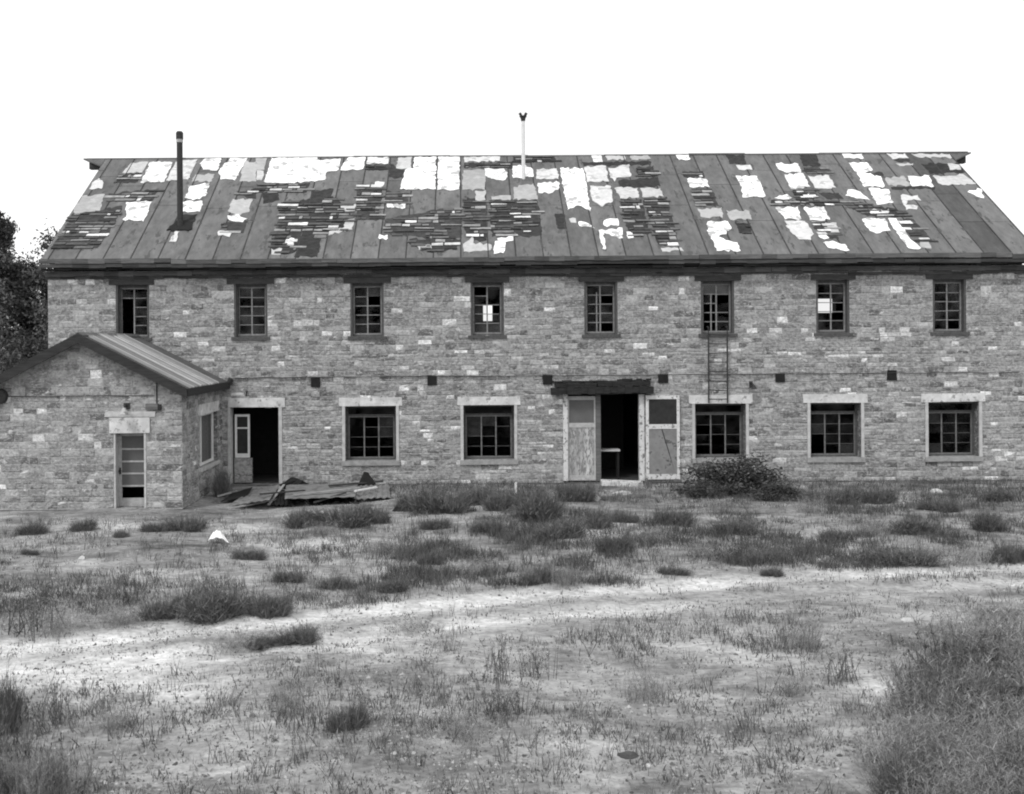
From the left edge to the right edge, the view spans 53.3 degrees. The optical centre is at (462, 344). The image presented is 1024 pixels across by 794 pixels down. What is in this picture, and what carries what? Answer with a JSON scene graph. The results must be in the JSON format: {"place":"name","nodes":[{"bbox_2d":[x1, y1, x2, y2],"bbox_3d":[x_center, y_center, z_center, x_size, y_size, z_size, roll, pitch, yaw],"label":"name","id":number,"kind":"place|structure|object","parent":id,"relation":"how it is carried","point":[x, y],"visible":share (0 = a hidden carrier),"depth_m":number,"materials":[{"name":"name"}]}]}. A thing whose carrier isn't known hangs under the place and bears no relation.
{"place":"outdoors","nodes":[
{"label":"outdoors","id":0,"kind":"place"},
{"bbox_2d":[0,480,1023,793],"bbox_3d":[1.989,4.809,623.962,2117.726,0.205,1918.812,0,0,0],"label":"ground","id":1,"kind":"structure","parent":0,"point":[210,506],"depth_m":14.96,"materials":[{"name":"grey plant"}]},
{"bbox_2d":[0,310,30,372],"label":"shrub","id":2,"kind":"object","parent":1,"relation":"on","point":[13,352],"visible":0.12,"depth_m":44.94,"materials":[{"name":"grey plant"}]},
{"bbox_2d":[0,211,31,370],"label":"tree","id":3,"kind":"object","parent":1,"relation":"on","point":[8,277],"visible":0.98,"depth_m":59.10,"materials":[{"name":"black plant"}]},
{"bbox_2d":[0,660,35,735],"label":"weed plant","id":4,"kind":"object","parent":1,"relation":"on","point":[6,694],"visible":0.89,"depth_m":12.87,"materials":[{"name":"grey plant"}]},
{"bbox_2d":[0,218,59,367],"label":"tree","id":5,"kind":"object","parent":1,"relation":"on","point":[33,273],"visible":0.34,"depth_m":60.65,"materials":[{"name":"black plant"}]},
{"bbox_2d":[0,742,80,793],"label":"weed plant","id":6,"kind":"object","parent":1,"relation":"on","point":[30,781],"visible":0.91,"depth_m":10.56,"materials":[{"name":"grey plant"}]},
{"bbox_2d":[15,745,77,793],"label":"weed plant","id":7,"kind":"object","parent":1,"relation":"on","point":[52,779],"visible":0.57,"depth_m":10.75,"materials":[{"name":"grey plant"}]},
{"bbox_2d":[30,737,95,791],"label":"weed plant","id":8,"kind":"object","parent":1,"relation":"on","point":[62,777],"visible":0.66,"depth_m":10.85,"materials":[{"name":"grey plant"}]},
{"bbox_2d":[63,695,167,735],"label":"loose weed","id":9,"kind":"object","parent":1,"relation":"on","point":[116,715],"visible":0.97,"depth_m":12.79,"materials":[{"name":"grey plant"}]},
{"bbox_2d":[0,332,233,509],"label":"gabled annex","id":10,"kind":"object","parent":1,"relation":"on","point":[89,421],"visible":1,"depth_m":30.00,"materials":[{"name":"stone"}]},
{"bbox_2d":[119,433,143,505],"bbox_3d":[-9.805,3.724,30.375,0.938,2.210,0.110,0,0,0],"label":"door","id":11,"kind":"structure","parent":10,"relation":"in","point":[131,445],"depth_m":30.40,"materials":[{"name":"paint"}]},
{"bbox_2d":[198,400,219,472],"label":"window","id":12,"kind":"structure","parent":10,"relation":"in","point":[205,411],"depth_m":33.33,"materials":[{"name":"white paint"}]},
{"bbox_2d":[126,578,204,620],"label":"scrub bush","id":13,"kind":"object","parent":1,"relation":"on","point":[154,609],"visible":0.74,"depth_m":17.91,"materials":[{"name":"grey plant"}]},
{"bbox_2d":[157,511,214,531],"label":"scrub bush","id":14,"kind":"object","parent":1,"relation":"on","point":[190,523],"visible":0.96,"depth_m":26.72,"materials":[{"name":"grey plant"}]},
{"bbox_2d":[160,578,257,624],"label":"scrub bush","id":15,"kind":"object","parent":1,"relation":"on","point":[218,605],"visible":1,"depth_m":17.73,"materials":[{"name":"grey plant"}]},
{"bbox_2d":[208,458,233,497],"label":"scrub bush","id":16,"kind":"object","parent":1,"relation":"on","point":[220,486],"visible":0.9,"depth_m":32.53,"materials":[{"name":"grey plant"}]},
{"bbox_2d":[229,485,278,505],"bbox_3d":[-6.354,4.688,31.619,1.243,0.262,2.960,0,0,0],"label":"roofing sheet","id":17,"kind":"object","parent":1,"relation":"on","point":[253,495],"visible":0.89,"depth_m":31.22,"materials":[{"name":"metal"}]},
{"bbox_2d":[241,584,300,618],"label":"scrub bush","id":18,"kind":"object","parent":1,"relation":"on","point":[275,607],"visible":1,"depth_m":18.02,"materials":[{"name":"grey plant"}]},
{"bbox_2d":[271,489,294,505],"bbox_3d":[-5.748,4.751,31.609,0.710,0.208,2.782,0,0,-16],"label":"roofing sheet","id":19,"kind":"object","parent":1,"relation":"on","point":[281,500],"visible":0.7,"depth_m":31.00,"materials":[{"name":"grey metal"}]},
{"bbox_2d":[285,483,357,498],"bbox_3d":[-4.485,4.642,32.264,2.390,0.138,3.760,0,0,-7],"label":"roofing sheet","id":20,"kind":"object","parent":19,"relation":"on","point":[319,487],"visible":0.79,"depth_m":32.08,"materials":[{"name":"grey metal"}]},
{"bbox_2d":[247,670,320,718],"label":"loose weed","id":21,"kind":"object","parent":1,"relation":"on","point":[287,700],"visible":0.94,"depth_m":13.12,"materials":[{"name":"grey plant"}]},
{"bbox_2d":[278,505,322,528],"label":"scrub bush","id":22,"kind":"object","parent":1,"relation":"on","point":[293,520],"visible":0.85,"depth_m":27.27,"materials":[{"name":"grey plant"}]},
{"bbox_2d":[295,498,394,527],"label":"scrub bush","id":23,"kind":"object","parent":1,"relation":"on","point":[345,518],"visible":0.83,"depth_m":27.32,"materials":[{"name":"grey plant"}]},
{"bbox_2d":[320,688,371,733],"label":"loose weed","id":24,"kind":"object","parent":1,"relation":"on","point":[341,721],"visible":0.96,"depth_m":12.64,"materials":[{"name":"grey plant"}]},
{"bbox_2d":[354,484,389,499],"bbox_3d":[-2.792,4.659,32.481,1.104,0.182,3.027,0,0,0],"label":"roofing sheet","id":25,"kind":"object","parent":1,"relation":"on","point":[379,491],"visible":0.91,"depth_m":32.01,"materials":[{"name":"grey metal"}]},
{"bbox_2d":[354,497,394,523],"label":"scrub bush","id":26,"kind":"object","parent":1,"relation":"on","point":[383,516],"visible":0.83,"depth_m":27.50,"materials":[{"name":"grey plant"}]},
{"bbox_2d":[402,478,479,513],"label":"scrub bush","id":27,"kind":"object","parent":1,"relation":"on","point":[423,501],"visible":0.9,"depth_m":28.76,"materials":[{"name":"grey plant"}]},
{"bbox_2d":[408,704,506,748],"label":"loose weed","id":28,"kind":"object","parent":1,"relation":"on","point":[461,726],"visible":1,"depth_m":12.26,"materials":[{"name":"grey plant"}]},
{"bbox_2d":[470,633,513,685],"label":"loose weed","id":29,"kind":"object","parent":1,"relation":"on","point":[499,666],"visible":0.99,"depth_m":14.41,"materials":[{"name":"grey plant"}]},
{"bbox_2d":[474,485,529,510],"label":"scrub bush","id":30,"kind":"object","parent":1,"relation":"on","point":[499,500],"visible":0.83,"depth_m":29.64,"materials":[{"name":"grey plant"}]},
{"bbox_2d":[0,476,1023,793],"bbox_3d":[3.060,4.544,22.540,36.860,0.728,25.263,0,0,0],"label":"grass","id":31,"kind":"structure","parent":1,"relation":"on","point":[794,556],"depth_m":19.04,"materials":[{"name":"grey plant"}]},
{"bbox_2d":[39,151,1023,485],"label":"stone building","id":32,"kind":"structure","parent":1,"relation":"on","point":[325,313],"depth_m":35.00,"materials":[{"name":"stone"}]},
{"bbox_2d":[109,279,153,340],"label":"window","id":33,"kind":"structure","parent":32,"relation":"in","point":[120,284],"depth_m":35.01,"materials":[{"name":"paint"}]},
{"bbox_2d":[166,131,192,241],"bbox_3d":[-10.143,-5.588,36.109,0.826,4.055,1.241,0,0,27],"label":"vent pipe","id":34,"kind":"object","parent":32,"relation":"on","point":[179,224],"visible":0.93,"depth_m":36.34,"materials":[{"name":"metal"}]},
{"bbox_2d":[235,414,249,457],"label":"sidelight window","id":35,"kind":"structure","parent":32,"relation":"in","point":[242,421],"depth_m":35.34,"materials":[{"name":"white paint"}]},
{"bbox_2d":[227,278,273,339],"bbox_3d":[-7.296,-1.204,35.115,1.630,2.130,0.370,0,0,0],"label":"window","id":36,"kind":"structure","parent":32,"relation":"in","point":[258,331],"depth_m":35.16,"materials":[{"name":"paint"}]},
{"bbox_2d":[343,277,390,338],"bbox_3d":[-3.286,-1.232,35.115,1.631,2.130,0.370,0,0,0],"label":"window","id":37,"kind":"structure","parent":32,"relation":"in","point":[374,285],"depth_m":35.02,"materials":[{"name":"paint"}]},
{"bbox_2d":[339,397,401,465],"bbox_3d":[-3.167,2.997,35.160,2.174,2.341,0.481,0,0,0],"label":"window","id":38,"kind":"structure","parent":32,"relation":"in","point":[388,424],"depth_m":34.97,"materials":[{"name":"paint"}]},
{"bbox_2d":[465,276,508,338],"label":"window","id":39,"kind":"structure","parent":32,"relation":"in","point":[482,330],"depth_m":35.16,"materials":[{"name":"paint"}]},
{"bbox_2d":[457,396,519,464],"bbox_3d":[0.891,2.967,35.160,2.176,2.335,0.480,0,0,0],"label":"window","id":40,"kind":"structure","parent":32,"relation":"in","point":[466,419],"depth_m":35.30,"materials":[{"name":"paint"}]},
{"bbox_2d":[568,396,595,479],"bbox_3d":[4.089,3.241,35.083,0.958,2.900,0.058,0,0,0],"label":"door","id":41,"kind":"structure","parent":32,"relation":"in","point":[581,409],"depth_m":35.07,"materials":[{"name":"paint"}]},
{"bbox_2d":[578,276,623,337],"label":"window","id":42,"kind":"structure","parent":32,"relation":"in","point":[588,280],"depth_m":35.01,"materials":[{"name":"paint"}]},
{"bbox_2d":[646,395,679,478],"bbox_3d":[6.851,3.192,34.902,1.158,2.880,0.060,0,0,0],"label":"door","id":43,"kind":"structure","parent":32,"relation":"in","point":[662,411],"depth_m":34.89,"materials":[{"name":"white paint"}]},
{"bbox_2d":[695,275,740,336],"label":"window","id":44,"kind":"structure","parent":32,"relation":"in","point":[715,285],"depth_m":35.16,"materials":[{"name":"paint"}]},
{"bbox_2d":[689,394,752,462],"bbox_3d":[8.862,2.909,35.160,2.197,2.350,0.479,0,0,0],"label":"window","id":45,"kind":"structure","parent":32,"relation":"in","point":[694,400],"depth_m":34.96,"materials":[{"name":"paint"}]},
{"bbox_2d":[811,274,855,335],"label":"window","id":46,"kind":"structure","parent":32,"relation":"in","point":[830,279],"depth_m":35.01,"materials":[{"name":"paint"}]},
{"bbox_2d":[803,394,867,461],"bbox_3d":[12.796,2.883,35.164,2.227,2.345,0.473,0,0,0],"label":"window","id":47,"kind":"structure","parent":32,"relation":"in","point":[844,449],"depth_m":34.97,"materials":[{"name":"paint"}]},
{"bbox_2d":[925,274,972,334],"bbox_3d":[16.711,-1.372,35.115,1.612,2.130,0.370,0,0,0],"label":"window","id":48,"kind":"structure","parent":32,"relation":"in","point":[951,281],"depth_m":35.11,"materials":[{"name":"paint"}]},
{"bbox_2d":[921,393,984,461],"bbox_3d":[16.851,2.851,35.160,2.202,2.352,0.481,0,0,0],"label":"window","id":49,"kind":"structure","parent":32,"relation":"in","point":[942,398],"depth_m":34.96,"materials":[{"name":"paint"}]},
{"bbox_2d":[511,637,559,679],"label":"loose weed","id":50,"kind":"object","parent":1,"relation":"on","point":[534,664],"visible":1,"depth_m":14.80,"materials":[{"name":"grey plant"}]},
{"bbox_2d":[516,556,555,585],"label":"scrub tuft","id":51,"kind":"object","parent":1,"relation":"on","point":[535,576],"visible":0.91,"depth_m":20.42,"materials":[{"name":"grey plant"}]},
{"bbox_2d":[501,479,576,521],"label":"scrub bush","id":52,"kind":"object","parent":1,"relation":"on","point":[543,506],"visible":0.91,"depth_m":27.77,"materials":[{"name":"grey plant"}]},
{"bbox_2d":[528,508,591,540],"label":"scrub bush","id":53,"kind":"object","parent":1,"relation":"on","point":[562,529],"visible":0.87,"depth_m":25.02,"materials":[{"name":"grey plant"}]},
{"bbox_2d":[551,475,601,501],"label":"scrub bush","id":54,"kind":"object","parent":1,"relation":"on","point":[582,494],"visible":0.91,"depth_m":30.82,"materials":[{"name":"grey plant"}]},
{"bbox_2d":[578,501,621,528],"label":"scrub bush","id":55,"kind":"object","parent":1,"relation":"on","point":[597,520],"visible":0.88,"depth_m":26.39,"materials":[{"name":"grey plant"}]},
{"bbox_2d":[590,526,638,552],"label":"scrub bush","id":56,"kind":"object","parent":1,"relation":"on","point":[603,542],"visible":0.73,"depth_m":23.25,"materials":[{"name":"grey plant"}]},
{"bbox_2d":[612,660,687,704],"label":"loose weed","id":57,"kind":"object","parent":1,"relation":"on","point":[647,688],"visible":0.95,"depth_m":13.87,"materials":[{"name":"grey plant"}]},
{"bbox_2d":[651,504,701,526],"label":"scrub tuft","id":58,"kind":"object","parent":1,"relation":"on","point":[687,518],"visible":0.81,"depth_m":26.89,"materials":[{"name":"grey plant"}]},
{"bbox_2d":[681,477,733,498],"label":"leafy bush","id":59,"kind":"object","parent":1,"relation":"on","point":[704,485],"visible":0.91,"depth_m":31.57,"materials":[{"name":"grey plant"}]},
{"bbox_2d":[662,449,792,499],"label":"leafy bush","id":60,"kind":"object","parent":1,"relation":"on","point":[732,481],"visible":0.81,"depth_m":31.92,"materials":[{"name":"grey plant"}]},
{"bbox_2d":[701,514,762,535],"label":"scrub tuft","id":61,"kind":"object","parent":1,"relation":"on","point":[735,525],"visible":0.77,"depth_m":25.72,"materials":[{"name":"grey plant"}]},
{"bbox_2d":[742,480,806,502],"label":"leafy bush","id":62,"kind":"object","parent":1,"relation":"on","point":[775,490],"visible":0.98,"depth_m":30.98,"materials":[{"name":"grey plant"}]},
{"bbox_2d":[746,670,823,699],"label":"loose weed","id":63,"kind":"object","parent":1,"relation":"on","point":[788,688],"visible":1,"depth_m":13.92,"materials":[{"name":"grey plant"}]},
{"bbox_2d":[773,610,844,651],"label":"loose weed","id":64,"kind":"object","parent":1,"relation":"on","point":[804,635],"visible":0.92,"depth_m":16.14,"materials":[{"name":"grey plant"}]},
{"bbox_2d":[798,642,864,685],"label":"loose weed","id":65,"kind":"object","parent":1,"relation":"on","point":[846,672],"visible":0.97,"depth_m":14.37,"materials":[{"name":"grey plant"}]},
{"bbox_2d":[819,478,869,504],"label":"scrub bush","id":66,"kind":"object","parent":1,"relation":"on","point":[852,496],"visible":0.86,"depth_m":30.41,"materials":[{"name":"grey plant"}]},
{"bbox_2d":[858,483,901,504],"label":"scrub bush","id":67,"kind":"object","parent":1,"relation":"on","point":[873,497],"visible":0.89,"depth_m":30.56,"materials":[{"name":"grey plant"}]},
{"bbox_2d":[856,541,954,567],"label":"scrub tuft","id":68,"kind":"object","parent":1,"relation":"on","point":[922,560],"visible":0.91,"depth_m":21.81,"materials":[{"name":"grey plant"}]},
{"bbox_2d":[860,737,955,793],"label":"weed plant","id":69,"kind":"object","parent":1,"relation":"on","point":[888,777],"visible":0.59,"depth_m":10.54,"materials":[{"name":"grey plant"}]},
{"bbox_2d":[843,702,975,782],"bbox_3d":[4.953,4.434,11.281,1.456,0.729,1.312,0,0,21],"label":"weed plant","id":70,"kind":"object","parent":1,"relation":"on","point":[901,743],"visible":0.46,"depth_m":11.34,"materials":[{"name":"grey plant"}]},
{"bbox_2d":[882,511,947,534],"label":"scrub tuft","id":71,"kind":"object","parent":1,"relation":"on","point":[907,525],"visible":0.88,"depth_m":25.51,"materials":[{"name":"grey plant"}]},
{"bbox_2d":[878,673,964,729],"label":"weed plant","id":72,"kind":"object","parent":1,"relation":"on","point":[924,697],"visible":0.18,"depth_m":12.59,"materials":[{"name":"grey plant"}]},
{"bbox_2d":[863,664,981,735],"bbox_3d":[5.707,4.369,12.497,1.661,0.849,0.793,0,0,4],"label":"weed plant","id":73,"kind":"object","parent":1,"relation":"on","point":[929,698],"visible":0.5,"depth_m":12.48,"materials":[{"name":"grey plant"}]},
{"bbox_2d":[849,716,1011,783],"bbox_3d":[5.048,4.512,11.137,1.718,0.576,1.049,0,0,27],"label":"weed plant","id":74,"kind":"object","parent":1,"relation":"on","point":[892,750],"visible":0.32,"depth_m":11.22,"materials":[{"name":"grey plant"}]},
{"bbox_2d":[845,667,1020,744],"bbox_3d":[5.796,4.404,12.423,2.303,0.790,1.100,0,0,9],"label":"weed plant","id":75,"kind":"object","parent":1,"relation":"on","point":[918,692],"visible":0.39,"depth_m":12.39,"materials":[{"name":"grey plant"}]},
{"bbox_2d":[863,739,1005,793],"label":"weed plant","id":76,"kind":"object","parent":1,"relation":"on","point":[930,772],"visible":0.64,"depth_m":10.43,"materials":[{"name":"grey plant"}]},
{"bbox_2d":[850,690,1018,755],"bbox_3d":[5.500,4.458,11.898,1.710,0.717,1.542,0,0,42],"label":"weed plant","id":77,"kind":"object","parent":1,"relation":"on","point":[932,707],"visible":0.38,"depth_m":11.89,"materials":[{"name":"grey plant"}]},
{"bbox_2d":[876,699,993,767],"bbox_3d":[5.232,4.421,11.372,1.252,0.737,0.764,0,0,18],"label":"weed plant","id":78,"kind":"object","parent":1,"relation":"on","point":[925,730],"visible":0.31,"depth_m":11.41,"materials":[{"name":"grey plant"}]},
{"bbox_2d":[847,636,1023,717],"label":"weed plant","id":79,"kind":"object","parent":1,"relation":"on","point":[970,674],"visible":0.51,"depth_m":12.99,"materials":[{"name":"grey plant"}]},
{"bbox_2d":[867,750,1005,793],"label":"weed plant","id":80,"kind":"object","parent":1,"relation":"on","point":[933,790],"visible":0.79,"depth_m":10.28,"materials":[{"name":"grey plant"}]},
{"bbox_2d":[909,496,967,512],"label":"scrub tuft","id":81,"kind":"object","parent":1,"relation":"on","point":[945,503],"visible":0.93,"depth_m":28.97,"materials":[{"name":"grey plant"}]},
{"bbox_2d":[876,647,1001,720],"bbox_3d":[6.078,4.336,12.961,1.517,1.012,1.007,0,0,2],"label":"weed plant","id":82,"kind":"object","parent":1,"relation":"on","point":[916,677],"visible":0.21,"depth_m":13.00,"materials":[{"name":"grey plant"}]},
{"bbox_2d":[855,682,1023,765],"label":"weed plant","id":83,"kind":"object","parent":1,"relation":"on","point":[961,710],"visible":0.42,"depth_m":11.71,"materials":[{"name":"grey plant"}]},
{"bbox_2d":[858,585,1023,677],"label":"weed plant","id":84,"kind":"object","parent":1,"relation":"on","point":[970,627],"visible":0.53,"depth_m":14.89,"materials":[{"name":"grey plant"}]},
{"bbox_2d":[905,676,993,746],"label":"weed plant","id":85,"kind":"object","parent":1,"relation":"on","point":[953,706],"visible":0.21,"depth_m":12.29,"materials":[{"name":"grey plant"}]},
{"bbox_2d":[901,624,1002,684],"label":"weed plant","id":86,"kind":"object","parent":1,"relation":"on","point":[953,652],"visible":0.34,"depth_m":14.38,"materials":[{"name":"grey plant"}]},
{"bbox_2d":[888,718,1022,793],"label":"weed plant","id":87,"kind":"object","parent":1,"relation":"on","point":[926,740],"visible":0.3,"depth_m":11.12,"materials":[{"name":"grey plant"}]},
{"bbox_2d":[893,618,1019,675],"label":"weed plant","id":88,"kind":"object","parent":1,"relation":"on","point":[935,645],"visible":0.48,"depth_m":14.74,"materials":[{"name":"grey plant"}]},
{"bbox_2d":[898,714,1021,774],"bbox_3d":[5.430,4.427,10.998,1.524,0.768,0.930,0,0,-9],"label":"weed plant","id":89,"kind":"object","parent":1,"relation":"on","point":[958,739],"visible":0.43,"depth_m":11.00,"materials":[{"name":"grey plant"}]},
{"bbox_2d":[900,752,1023,793],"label":"weed plant","id":90,"kind":"object","parent":1,"relation":"on","point":[969,785],"visible":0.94,"depth_m":10.03,"materials":[{"name":"grey plant"}]},
{"bbox_2d":[907,740,1023,793],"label":"weed plant","id":91,"kind":"object","parent":1,"relation":"on","point":[994,768],"visible":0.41,"depth_m":10.54,"materials":[{"name":"grey plant"}]},
{"bbox_2d":[911,593,1023,669],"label":"weed plant","id":92,"kind":"object","parent":1,"relation":"on","point":[989,626],"visible":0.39,"depth_m":15.06,"materials":[{"name":"grey plant"}]},
{"bbox_2d":[922,746,1023,793],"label":"weed plant","id":93,"kind":"object","parent":1,"relation":"on","point":[981,773],"visible":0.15,"depth_m":10.65,"materials":[{"name":"grey plant"}]},
{"bbox_2d":[926,705,1023,792],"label":"weed plant","id":94,"kind":"object","parent":1,"relation":"on","point":[1002,745],"visible":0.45,"depth_m":10.95,"materials":[{"name":"grey plant"}]},
{"bbox_2d":[937,589,1023,671],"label":"weed plant","id":95,"kind":"object","parent":1,"relation":"on","point":[1010,644],"visible":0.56,"depth_m":14.73,"materials":[{"name":"grey plant"}]},
{"bbox_2d":[963,503,1013,531],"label":"scrub tuft","id":96,"kind":"object","parent":1,"relation":"on","point":[989,524],"visible":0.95,"depth_m":25.78,"materials":[{"name":"grey plant"}]},
{"bbox_2d":[962,642,1023,726],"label":"weed plant","id":97,"kind":"object","parent":1,"relation":"on","point":[1015,678],"visible":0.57,"depth_m":13.00,"materials":[{"name":"grey plant"}]},
{"bbox_2d":[985,533,1023,562],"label":"scrub tuft","id":98,"kind":"object","parent":1,"relation":"on","point":[1011,549],"visible":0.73,"depth_m":22.31,"materials":[{"name":"grey plant"}]},
{"bbox_2d":[0,562,1023,683],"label":"dirt track","id":99,"kind":"structure","parent":0,"point":[692,595],"depth_m":18.39,"materials":[{"name":"soil"}]},
{"bbox_2d":[0,578,63,642],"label":"loose weed","id":100,"kind":"object","parent":99,"relation":"on","point":[31,626],"visible":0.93,"depth_m":17.05,"materials":[{"name":"grey plant"}]},
{"bbox_2d":[12,599,102,641],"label":"loose weed","id":101,"kind":"object","parent":99,"relation":"on","point":[55,627],"visible":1,"depth_m":16.93,"materials":[{"name":"grey plant"}]},
{"bbox_2d":[73,597,155,632],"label":"loose weed","id":102,"kind":"object","parent":99,"relation":"on","point":[115,623],"visible":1,"depth_m":17.48,"materials":[{"name":"grey plant"}]},
{"bbox_2d":[177,623,297,658],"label":"loose weed","id":103,"kind":"object","parent":99,"relation":"on","point":[236,644],"visible":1,"depth_m":15.99,"materials":[{"name":"grey plant"}]},
{"bbox_2d":[269,620,324,644],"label":"scrub bush","id":104,"kind":"object","parent":99,"relation":"on","point":[302,636],"visible":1,"depth_m":16.38,"materials":[{"name":"grey plant"}]},
{"bbox_2d":[922,539,999,569],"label":"scrub tuft","id":105,"kind":"object","parent":99,"relation":"on","point":[969,558],"visible":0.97,"depth_m":21.79,"materials":[{"name":"grey plant"}]},
{"bbox_2d":[0,0,1023,328],"label":"sky","id":106,"kind":"structure","parent":0,"point":[80,79],"materials":[{"name":"white"}]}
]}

